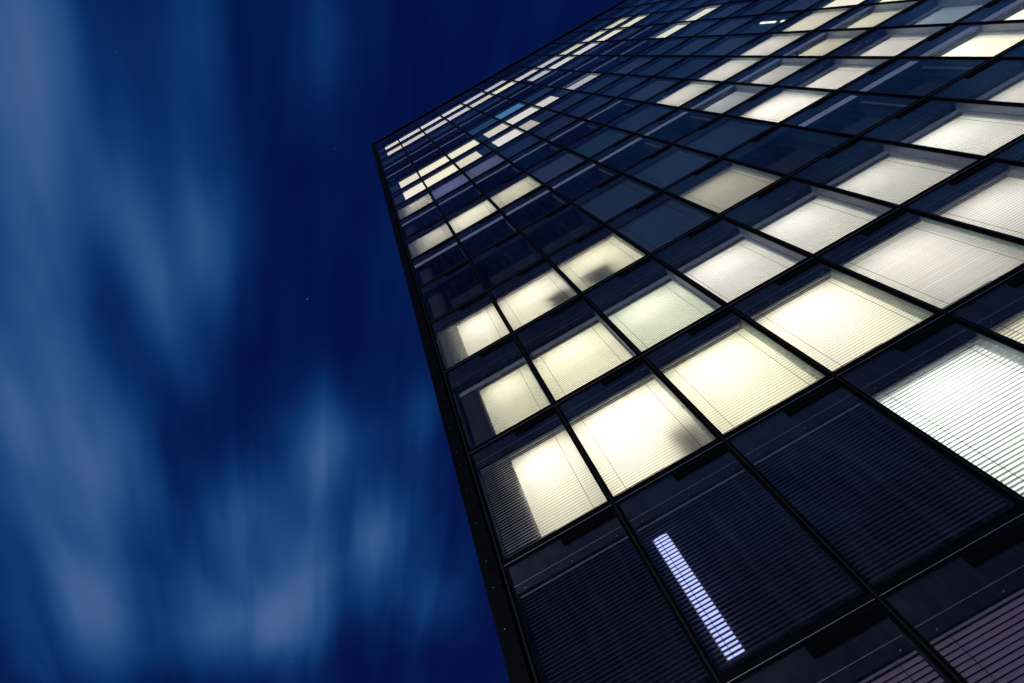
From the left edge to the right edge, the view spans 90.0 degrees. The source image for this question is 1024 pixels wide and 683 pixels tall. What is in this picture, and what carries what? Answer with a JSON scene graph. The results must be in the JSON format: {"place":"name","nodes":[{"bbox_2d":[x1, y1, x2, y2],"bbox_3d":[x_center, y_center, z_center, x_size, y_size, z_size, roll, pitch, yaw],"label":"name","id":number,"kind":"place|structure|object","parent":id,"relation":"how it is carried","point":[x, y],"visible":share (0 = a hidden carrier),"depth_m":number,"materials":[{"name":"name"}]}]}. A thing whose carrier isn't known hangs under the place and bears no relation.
{"place":"outdoors","nodes":[
{"label":"outdoors","id":0,"kind":"place"},
{"bbox_2d":[0,0,621,682],"label":"sky","id":1,"kind":"structure","parent":0,"point":[225,455],"materials":[{"name":"blue"}]},
{"bbox_2d":[370,0,1023,682],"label":"office tower","id":2,"kind":"structure","parent":0,"point":[726,296],"depth_m":13.35,"materials":[{"name":"black metal"}]},
{"bbox_2d":[391,178,425,205],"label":"window","id":3,"kind":"structure","parent":2,"relation":"in","point":[415,187],"depth_m":38.25,"materials":[{"name":"white glass"}]},
{"bbox_2d":[395,189,432,219],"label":"window","id":4,"kind":"structure","parent":2,"relation":"in","point":[423,198],"depth_m":35.05,"materials":[{"name":"beige glass"}]},
{"bbox_2d":[399,202,441,237],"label":"window","id":5,"kind":"structure","parent":2,"relation":"in","point":[431,208],"depth_m":32.47,"materials":[{"name":"black glass"}]},
{"bbox_2d":[404,217,452,258],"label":"window","id":6,"kind":"structure","parent":2,"relation":"in","point":[438,231],"depth_m":28.69,"materials":[{"name":"beige glass"}]},
{"bbox_2d":[411,236,466,285],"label":"window","id":7,"kind":"structure","parent":2,"relation":"in","point":[450,245],"depth_m":26.27,"materials":[{"name":"black glass"}]},
{"bbox_2d":[421,161,458,186],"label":"window","id":8,"kind":"structure","parent":2,"relation":"in","point":[448,168],"depth_m":38.24,"materials":[{"name":"beige glass"}]},
{"bbox_2d":[428,170,468,199],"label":"window","id":9,"kind":"structure","parent":2,"relation":"in","point":[456,179],"depth_m":35.05,"materials":[{"name":"blue glass"}]},
{"bbox_2d":[419,260,484,320],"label":"window","id":10,"kind":"structure","parent":2,"relation":"in","point":[473,286],"depth_m":23.19,"materials":[{"name":"black glass"}]},
{"bbox_2d":[435,181,481,214],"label":"window","id":11,"kind":"structure","parent":2,"relation":"in","point":[468,187],"depth_m":32.56,"materials":[{"name":"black glass"}]},
{"bbox_2d":[430,292,509,369],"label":"window","id":12,"kind":"structure","parent":2,"relation":"in","point":[478,322],"depth_m":19.30,"materials":[{"name":"beige glass"}]},
{"bbox_2d":[445,194,497,233],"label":"window","id":13,"kind":"structure","parent":2,"relation":"in","point":[480,207],"depth_m":28.71,"materials":[{"name":"beige glass"}]},
{"bbox_2d":[452,143,491,168],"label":"window","id":14,"kind":"structure","parent":2,"relation":"in","point":[478,151],"depth_m":38.22,"materials":[{"name":"beige glass"}]},
{"bbox_2d":[461,151,505,178],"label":"window","id":15,"kind":"structure","parent":2,"relation":"in","point":[491,159],"depth_m":35.05,"materials":[{"name":"blue glass"}]},
{"bbox_2d":[456,210,516,257],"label":"window","id":16,"kind":"structure","parent":2,"relation":"in","point":[497,218],"depth_m":26.33,"materials":[{"name":"black glass"}]},
{"bbox_2d":[472,160,521,191],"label":"window","id":17,"kind":"structure","parent":2,"relation":"in","point":[505,166],"depth_m":32.49,"materials":[{"name":"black glass"}]},
{"bbox_2d":[445,335,551,450],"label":"window","id":18,"kind":"structure","parent":2,"relation":"in","point":[510,391],"depth_m":16.24,"materials":[{"name":"beige glass"}]},
{"bbox_2d":[483,126,524,149],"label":"window","id":19,"kind":"structure","parent":2,"relation":"in","point":[511,132],"depth_m":38.22,"materials":[{"name":"white glass"}]},
{"bbox_2d":[470,231,542,287],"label":"window","id":20,"kind":"structure","parent":2,"relation":"in","point":[529,254],"depth_m":23.20,"materials":[{"name":"black glass"}]},
{"bbox_2d":[485,171,541,208],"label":"window","id":21,"kind":"structure","parent":2,"relation":"in","point":[522,183],"depth_m":28.71,"materials":[{"name":"beige glass"}]},
{"bbox_2d":[495,132,540,158],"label":"window","id":22,"kind":"structure","parent":2,"relation":"in","point":[524,140],"depth_m":35.03,"materials":[{"name":"blue glass"}]},
{"bbox_2d":[501,104,540,124],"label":"window","id":23,"kind":"structure","parent":2,"relation":"in","point":[523,112],"depth_m":41.39,"materials":[{"name":"white glass"}]},
{"bbox_2d":[489,258,578,330],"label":"window","id":24,"kind":"structure","parent":2,"relation":"in","point":[539,288],"depth_m":19.22,"materials":[{"name":"beige glass"}]},
{"bbox_2d":[500,185,567,228],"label":"window","id":25,"kind":"structure","parent":2,"relation":"in","point":[543,192],"depth_m":26.27,"materials":[{"name":"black glass"}]},
{"bbox_2d":[508,139,561,168],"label":"window","id":26,"kind":"structure","parent":2,"relation":"in","point":[542,145],"depth_m":32.47,"materials":[{"name":"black glass"}]},
{"bbox_2d":[514,108,557,130],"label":"window","id":27,"kind":"structure","parent":2,"relation":"in","point":[541,115],"depth_m":38.22,"materials":[{"name":"blue glass"}]},
{"bbox_2d":[470,406,608,561],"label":"window","id":28,"kind":"structure","parent":2,"relation":"in","point":[559,487],"depth_m":12.53,"materials":[{"name":"beige glass"}]},
{"bbox_2d":[529,88,571,106],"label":"window","id":29,"kind":"structure","parent":2,"relation":"in","point":[556,93],"depth_m":41.39,"materials":[{"name":"white glass"}]},
{"bbox_2d":[528,113,577,137],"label":"window","id":30,"kind":"structure","parent":2,"relation":"in","point":[559,120],"depth_m":35.03,"materials":[{"name":"blue glass"}]},
{"bbox_2d":[525,148,586,182],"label":"window","id":31,"kind":"structure","parent":2,"relation":"in","point":[562,160],"depth_m":28.69,"materials":[{"name":"blue glass"}]},
{"bbox_2d":[521,202,600,255],"bbox_3d":[2.194,-4.590,22.288,2.593,3.620,0.924,-30,-57,0],"label":"window","id":32,"kind":"structure","parent":2,"relation":"in","point":[583,223],"depth_m":23.19,"materials":[{"name":"black glass"}]},
{"bbox_2d":[544,91,589,111],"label":"window","id":33,"kind":"structure","parent":2,"relation":"in","point":[567,100],"depth_m":38.22,"materials":[{"name":"blue glass"}]},
{"bbox_2d":[545,119,600,146],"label":"window","id":34,"kind":"structure","parent":2,"relation":"in","point":[578,124],"depth_m":32.44,"materials":[{"name":"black glass"}]},
{"bbox_2d":[514,295,637,401],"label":"window","id":35,"kind":"structure","parent":2,"relation":"in","point":[573,346],"depth_m":16.04,"materials":[{"name":"beige glass"}]},
{"bbox_2d":[546,159,618,199],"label":"window","id":36,"kind":"structure","parent":2,"relation":"in","point":[588,166],"depth_m":26.24,"materials":[{"name":"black glass"}]},
{"bbox_2d":[561,94,613,116],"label":"window","id":37,"kind":"structure","parent":2,"relation":"in","point":[593,101],"depth_m":35.03,"materials":[{"name":"blue glass"}]},
{"bbox_2d":[547,225,646,291],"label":"window","id":38,"kind":"structure","parent":2,"relation":"in","point":[600,253],"depth_m":19.22,"materials":[{"name":"beige glass"}]},
{"bbox_2d":[565,125,630,156],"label":"window","id":39,"kind":"structure","parent":2,"relation":"in","point":[599,139],"depth_m":28.69,"materials":[{"name":"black glass"}]},
{"bbox_2d":[575,73,622,92],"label":"window","id":40,"kind":"structure","parent":2,"relation":"in","point":[602,80],"depth_m":38.22,"materials":[{"name":"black glass"}]},
{"bbox_2d":[505,506,713,682],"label":"window","id":41,"kind":"structure","parent":2,"relation":"in","point":[629,629],"depth_m":9.78,"materials":[{"name":"black glass"}]},
{"bbox_2d":[587,56,631,71],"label":"window","id":42,"kind":"structure","parent":2,"relation":"in","point":[611,60],"depth_m":41.67,"materials":[{"name":"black glass"}]},
{"bbox_2d":[581,98,640,123],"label":"window","id":43,"kind":"structure","parent":2,"relation":"in","point":[615,103],"depth_m":32.40,"materials":[{"name":"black glass"}]},
{"bbox_2d":[572,173,659,221],"bbox_3d":[4.525,-5.922,22.288,2.593,3.620,0.924,-30,-57,0],"label":"window","id":44,"kind":"structure","parent":2,"relation":"in","point":[619,193],"depth_m":22.32,"materials":[{"name":"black glass"}]},
{"bbox_2d":[595,75,648,95],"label":"window","id":45,"kind":"structure","parent":2,"relation":"in","point":[626,82],"depth_m":35.03,"materials":[{"name":"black glass"}]},
{"bbox_2d":[591,134,667,170],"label":"window","id":46,"kind":"structure","parent":2,"relation":"in","point":[632,141],"depth_m":26.20,"materials":[{"name":"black glass"}]},
{"bbox_2d":[606,56,655,73],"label":"window","id":47,"kind":"structure","parent":2,"relation":"in","point":[630,64],"depth_m":38.22,"materials":[{"name":"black glass"}]},
{"bbox_2d":[557,357,718,498],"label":"window","id":48,"kind":"structure","parent":2,"relation":"in","point":[631,425],"depth_m":12.47,"materials":[{"name":"beige glass"}]},
{"bbox_2d":[615,38,662,54],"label":"window","id":49,"kind":"structure","parent":2,"relation":"in","point":[641,43],"depth_m":41.67,"materials":[{"name":"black glass"}]},
{"bbox_2d":[606,102,674,131],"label":"window","id":50,"kind":"structure","parent":2,"relation":"in","point":[641,115],"depth_m":28.66,"materials":[{"name":"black glass"}]},
{"bbox_2d":[617,77,681,100],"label":"window","id":51,"kind":"structure","parent":2,"relation":"in","point":[651,86],"depth_m":31.83,"materials":[{"name":"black glass"}]},
{"bbox_2d":[583,256,723,352],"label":"window","id":52,"kind":"structure","parent":2,"relation":"in","point":[647,302],"depth_m":15.99,"materials":[{"name":"beige glass"}]},
{"bbox_2d":[628,56,685,75],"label":"window","id":53,"kind":"structure","parent":2,"relation":"in","point":[659,63],"depth_m":35.01,"materials":[{"name":"blue glass"}]},
{"bbox_2d":[606,191,715,252],"bbox_3d":[5.530,-4.164,19.162,2.593,3.670,0.924,-30,-57,0],"label":"window","id":54,"kind":"structure","parent":2,"relation":"in","point":[661,218],"depth_m":19.10,"materials":[{"name":"blue glass"}]},
{"bbox_2d":[636,37,689,54],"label":"window","id":55,"kind":"structure","parent":2,"relation":"in","point":[665,44],"depth_m":38.21,"materials":[{"name":"blue glass"}]},
{"bbox_2d":[623,144,716,188],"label":"window","id":56,"kind":"structure","parent":2,"relation":"in","point":[671,163],"depth_m":22.31,"materials":[{"name":"blue glass"}]},
{"bbox_2d":[635,108,717,141],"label":"window","id":57,"kind":"structure","parent":2,"relation":"in","point":[677,115],"depth_m":26.16,"materials":[{"name":"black glass"}]},
{"bbox_2d":[646,79,719,105],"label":"window","id":58,"kind":"structure","parent":2,"relation":"in","point":[683,91],"depth_m":28.68,"materials":[{"name":"beige glass"}]},
{"bbox_2d":[654,56,721,77],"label":"window","id":59,"kind":"structure","parent":2,"relation":"in","point":[688,65],"depth_m":31.81,"materials":[{"name":"blue glass"}]},
{"bbox_2d":[661,36,720,54],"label":"window","id":60,"kind":"structure","parent":2,"relation":"in","point":[692,44],"depth_m":35.01,"materials":[{"name":"blue glass"}]},
{"bbox_2d":[668,18,722,36],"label":"window","id":61,"kind":"structure","parent":2,"relation":"in","point":[693,28],"depth_m":38.18,"materials":[{"name":"blue glass"}]},
{"bbox_2d":[653,534,747,663],"bbox_3d":[3.272,4.466,9.211,0.340,2.680,0.150,-30,-57,0],"label":"tube lamp","id":62,"kind":"object","parent":2,"relation":"attached to","point":[699,599],"visible":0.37,"depth_m":9.06,"materials":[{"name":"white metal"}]},
{"bbox_2d":[664,158,783,212],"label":"window","id":63,"kind":"structure","parent":2,"relation":"in","point":[721,184],"depth_m":19.20,"materials":[{"name":"beige glass"}]},
{"bbox_2d":[673,115,774,155],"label":"window","id":64,"kind":"structure","parent":2,"relation":"in","point":[722,134],"depth_m":22.31,"materials":[{"name":"blue glass"}]},
{"bbox_2d":[680,82,768,112],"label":"window","id":65,"kind":"structure","parent":2,"relation":"in","point":[721,98],"depth_m":25.85,"materials":[{"name":"grey glass"}]},
{"bbox_2d":[687,56,763,80],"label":"window","id":66,"kind":"structure","parent":2,"relation":"in","point":[725,67],"depth_m":28.68,"materials":[{"name":"beige glass"}]},
{"bbox_2d":[691,34,759,54],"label":"window","id":67,"kind":"structure","parent":2,"relation":"in","point":[725,44],"depth_m":31.83,"materials":[{"name":"blue glass"}]},
{"bbox_2d":[697,0,753,19],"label":"window","id":68,"kind":"structure","parent":2,"relation":"in","point":[726,9],"depth_m":38.18,"materials":[{"name":"blue glass"}]},
{"bbox_2d":[694,15,757,35],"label":"window","id":69,"kind":"structure","parent":2,"relation":"in","point":[726,25],"depth_m":34.98,"materials":[{"name":"blue glass"}]},
{"bbox_2d":[653,216,809,302],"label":"window","id":70,"kind":"structure","parent":2,"relation":"in","point":[727,259],"depth_m":15.99,"materials":[{"name":"white glass"}]},
{"bbox_2d":[644,308,828,435],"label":"window","id":71,"kind":"structure","parent":2,"relation":"in","point":[730,370],"depth_m":12.46,"materials":[{"name":"beige glass"}]},
{"bbox_2d":[616,442,867,676],"bbox_3d":[3.978,3.942,9.489,2.593,3.620,0.924,-30,-57,0],"label":"window","id":72,"kind":"structure","parent":2,"relation":"in","point":[769,578],"depth_m":9.42,"materials":[{"name":"black glass"}]},
{"bbox_2d":[728,0,783,16],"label":"window","id":73,"kind":"structure","parent":2,"relation":"in","point":[758,6],"depth_m":35.19,"materials":[{"name":"blue glass"}]},
{"bbox_2d":[728,11,800,33],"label":"window","id":74,"kind":"structure","parent":2,"relation":"in","point":[753,26],"depth_m":31.88,"materials":[{"name":"blue glass"}]},
{"bbox_2d":[759,21,776,24],"bbox_3d":[15.747,-19.619,31.500,0.240,1.340,0.080,-30,-57,0],"label":"ceiling lamp","id":75,"kind":"object","parent":2,"relation":"attached to","point":[769,22],"visible":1,"depth_m":31.36,"materials":[{"name":"white metal"}]},
{"bbox_2d":[727,31,809,54],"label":"window","id":76,"kind":"structure","parent":2,"relation":"in","point":[764,44],"depth_m":28.67,"materials":[{"name":"beige glass"}]},
{"bbox_2d":[726,57,819,84],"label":"window","id":77,"kind":"structure","parent":2,"relation":"in","point":[770,70],"depth_m":25.85,"materials":[{"name":"grey glass"}]},
{"bbox_2d":[724,86,832,122],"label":"window","id":78,"kind":"structure","parent":2,"relation":"in","point":[774,104],"depth_m":22.38,"materials":[{"name":"beige glass"}]},
{"bbox_2d":[723,125,851,173],"bbox_3d":[10.193,-6.828,19.162,2.593,3.670,0.924,-30,-57,0],"label":"window","id":79,"kind":"structure","parent":2,"relation":"in","point":[794,154],"depth_m":19.94,"materials":[{"name":"blue glass"}]},
{"bbox_2d":[764,0,819,12],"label":"window","id":80,"kind":"structure","parent":2,"relation":"in","point":[788,5],"depth_m":32.05,"materials":[{"name":"blue glass"}]},
{"bbox_2d":[722,177,894,253],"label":"window","id":81,"kind":"structure","parent":2,"relation":"in","point":[806,216],"depth_m":15.98,"materials":[{"name":"white glass"}]},
{"bbox_2d":[767,6,852,31],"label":"window","id":82,"kind":"structure","parent":2,"relation":"in","point":[810,20],"depth_m":28.66,"materials":[{"name":"beige glass"}]},
{"bbox_2d":[771,28,870,55],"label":"window","id":83,"kind":"structure","parent":2,"relation":"in","point":[815,43],"depth_m":25.84,"materials":[{"name":"beige glass"}]},
{"bbox_2d":[775,57,890,88],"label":"window","id":84,"kind":"structure","parent":2,"relation":"in","point":[826,72],"depth_m":22.72,"materials":[{"name":"beige glass"}]},
{"bbox_2d":[730,258,937,372],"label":"window","id":85,"kind":"structure","parent":2,"relation":"in","point":[834,317],"depth_m":12.46,"materials":[{"name":"beige glass"}]},
{"bbox_2d":[807,0,863,8],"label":"window","id":86,"kind":"structure","parent":2,"relation":"in","point":[826,3],"depth_m":29.00,"materials":[{"name":"beige glass"}]},
{"bbox_2d":[730,600,953,682],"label":"window","id":87,"kind":"structure","parent":2,"relation":"in","point":[870,647],"depth_m":7.37,"materials":[{"name":"black glass"}]},
{"bbox_2d":[782,91,919,134],"bbox_3d":[12.524,-8.161,19.162,2.593,3.670,0.924,-30,-57,0],"label":"window","id":88,"kind":"structure","parent":2,"relation":"in","point":[854,120],"depth_m":19.78,"materials":[{"name":"blue glass"}]},
{"bbox_2d":[815,0,919,29],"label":"window","id":89,"kind":"structure","parent":2,"relation":"in","point":[870,15],"depth_m":25.83,"materials":[{"name":"beige glass"}]},
{"bbox_2d":[727,379,1020,589],"bbox_3d":[6.309,2.609,9.489,2.593,3.620,0.924,-30,-57,0],"label":"window","id":90,"kind":"structure","parent":2,"relation":"in","point":[886,505],"depth_m":9.41,"materials":[{"name":"black glass"}]},
{"bbox_2d":[792,137,980,204],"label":"window","id":91,"kind":"structure","parent":2,"relation":"in","point":[889,172],"depth_m":15.97,"materials":[{"name":"white glass"}]},
{"bbox_2d":[826,25,947,55],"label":"window","id":92,"kind":"structure","parent":2,"relation":"in","point":[892,41],"depth_m":22.70,"materials":[{"name":"white glass"}]},
{"bbox_2d":[839,58,988,95],"bbox_3d":[14.855,-9.493,19.162,2.593,3.670,0.924,-30,-57,0],"label":"window","id":93,"kind":"structure","parent":2,"relation":"in","point":[914,83],"depth_m":19.73,"materials":[{"name":"blue glass"}]},
{"bbox_2d":[818,209,1023,309],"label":"window","id":94,"kind":"structure","parent":2,"relation":"in","point":[938,263],"depth_m":12.34,"materials":[{"name":"white glass"}]},
{"bbox_2d":[838,315,1023,498],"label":"window","id":95,"kind":"structure","parent":2,"relation":"in","point":[960,385],"depth_m":9.80,"materials":[{"name":"white glass"}]},
{"bbox_2d":[876,0,991,26],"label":"window","id":96,"kind":"structure","parent":2,"relation":"in","point":[925,11],"depth_m":22.89,"materials":[{"name":"blue glass"}]},
{"bbox_2d":[860,98,1023,155],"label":"window","id":97,"kind":"structure","parent":2,"relation":"in","point":[980,128],"depth_m":16.10,"materials":[{"name":"white glass"}]},
{"bbox_2d":[880,515,1023,682],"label":"window","id":98,"kind":"structure","parent":2,"relation":"in","point":[969,610],"depth_m":7.23,"materials":[{"name":"black glass"}]},
{"bbox_2d":[899,21,1023,56],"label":"window","id":99,"kind":"structure","parent":2,"relation":"in","point":[976,39],"depth_m":19.57,"materials":[{"name":"beige glass"}]},
{"bbox_2d":[905,159,1023,238],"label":"window","id":100,"kind":"structure","parent":2,"relation":"in","point":[989,195],"depth_m":13.30,"materials":[{"name":"white glass"}]},
{"bbox_2d":[930,59,1023,102],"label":"window","id":101,"kind":"structure","parent":2,"relation":"in","point":[997,79],"depth_m":16.60,"materials":[{"name":"blue glass"}]},
{"bbox_2d":[949,270,1023,344],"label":"window","id":102,"kind":"structure","parent":2,"relation":"in","point":[1001,312],"depth_m":10.44,"materials":[{"name":"blue glass"}]},
{"bbox_2d":[957,0,1023,22],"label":"window","id":103,"kind":"structure","parent":2,"relation":"in","point":[997,10],"depth_m":19.87,"materials":[{"name":"blue glass"}]},
{"bbox_2d":[991,138,1023,161],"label":"window","id":104,"kind":"structure","parent":2,"relation":"in","point":[1016,153],"depth_m":13.66,"materials":[{"name":"blue glass"}]}
]}

